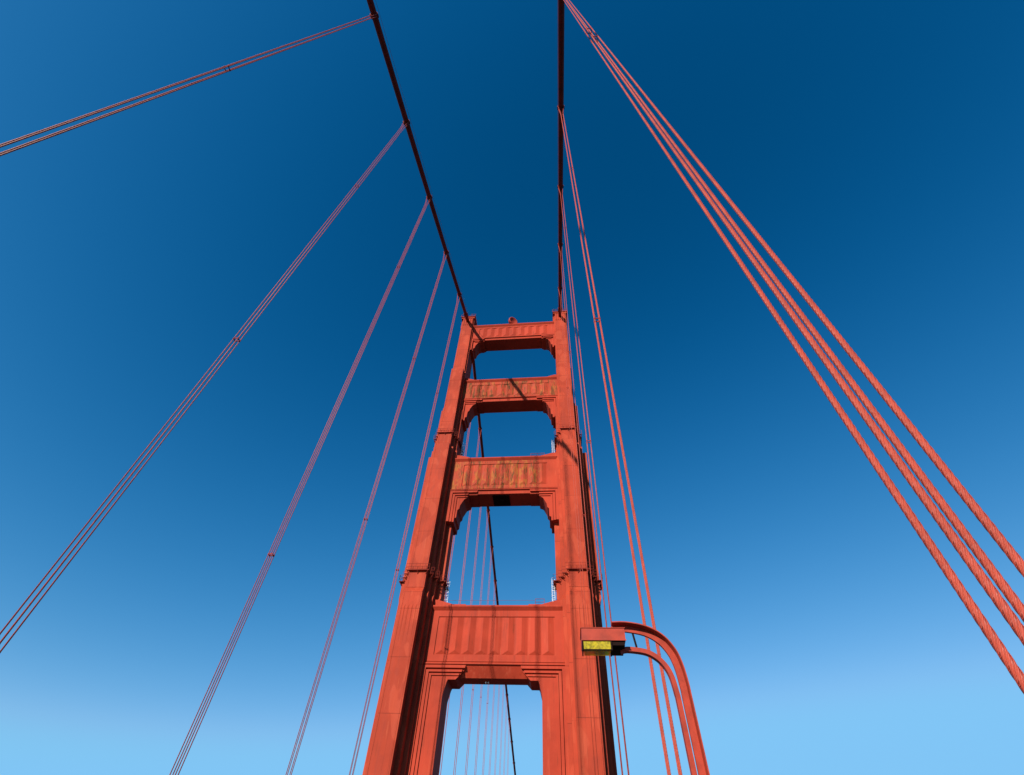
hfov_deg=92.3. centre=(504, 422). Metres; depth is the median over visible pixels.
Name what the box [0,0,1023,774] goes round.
sky
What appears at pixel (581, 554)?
suspender
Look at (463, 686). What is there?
suspender
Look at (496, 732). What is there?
suspender
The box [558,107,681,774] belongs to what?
suspender
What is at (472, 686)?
suspender
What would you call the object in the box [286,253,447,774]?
suspender
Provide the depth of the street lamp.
12.95 m
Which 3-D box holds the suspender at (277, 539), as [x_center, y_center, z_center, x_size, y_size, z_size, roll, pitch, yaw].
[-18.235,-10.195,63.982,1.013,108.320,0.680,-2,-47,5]
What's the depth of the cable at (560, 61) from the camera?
88.04 m
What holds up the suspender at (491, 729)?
hanging from the cable at (382, 42)
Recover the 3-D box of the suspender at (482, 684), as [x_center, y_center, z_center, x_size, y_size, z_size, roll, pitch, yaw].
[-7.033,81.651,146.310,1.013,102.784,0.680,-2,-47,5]
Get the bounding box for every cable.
[367,0,515,774]
[557,0,564,316]
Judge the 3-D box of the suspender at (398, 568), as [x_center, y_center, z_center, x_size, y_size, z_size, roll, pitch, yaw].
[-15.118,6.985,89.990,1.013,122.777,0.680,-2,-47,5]
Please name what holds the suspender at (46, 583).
hanging from the cable at (382, 42)
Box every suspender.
[0,14,377,155]
[0,122,403,652]
[169,198,430,774]
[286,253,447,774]
[349,294,460,774]
[439,428,481,774]
[444,422,470,601]
[453,513,480,774]
[465,510,489,774]
[474,550,492,774]
[482,587,495,774]
[489,690,494,766]
[494,688,499,774]
[499,694,503,770]
[503,699,507,774]
[507,720,509,765]
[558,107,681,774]
[558,187,628,774]
[558,244,608,774]
[558,288,598,774]
[564,0,1023,693]
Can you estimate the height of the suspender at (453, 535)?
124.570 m
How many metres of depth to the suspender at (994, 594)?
5.24 m
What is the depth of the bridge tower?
80.80 m
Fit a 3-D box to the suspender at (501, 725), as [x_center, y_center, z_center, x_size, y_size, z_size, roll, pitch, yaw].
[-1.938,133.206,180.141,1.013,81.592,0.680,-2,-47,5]
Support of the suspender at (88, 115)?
hanging from the cable at (382, 42)
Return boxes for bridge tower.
[362,309,616,774]
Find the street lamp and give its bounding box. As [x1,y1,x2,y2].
[580,621,709,774]
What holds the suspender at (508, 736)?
hanging from the cable at (382, 42)
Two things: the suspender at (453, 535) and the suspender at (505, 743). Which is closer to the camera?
the suspender at (453, 535)
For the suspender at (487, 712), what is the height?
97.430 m
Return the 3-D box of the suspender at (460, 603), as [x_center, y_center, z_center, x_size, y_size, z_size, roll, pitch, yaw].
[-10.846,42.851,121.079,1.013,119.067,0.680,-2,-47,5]
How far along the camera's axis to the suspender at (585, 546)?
55.94 m
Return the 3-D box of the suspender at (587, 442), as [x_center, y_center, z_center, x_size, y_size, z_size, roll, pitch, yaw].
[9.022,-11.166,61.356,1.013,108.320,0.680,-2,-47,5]

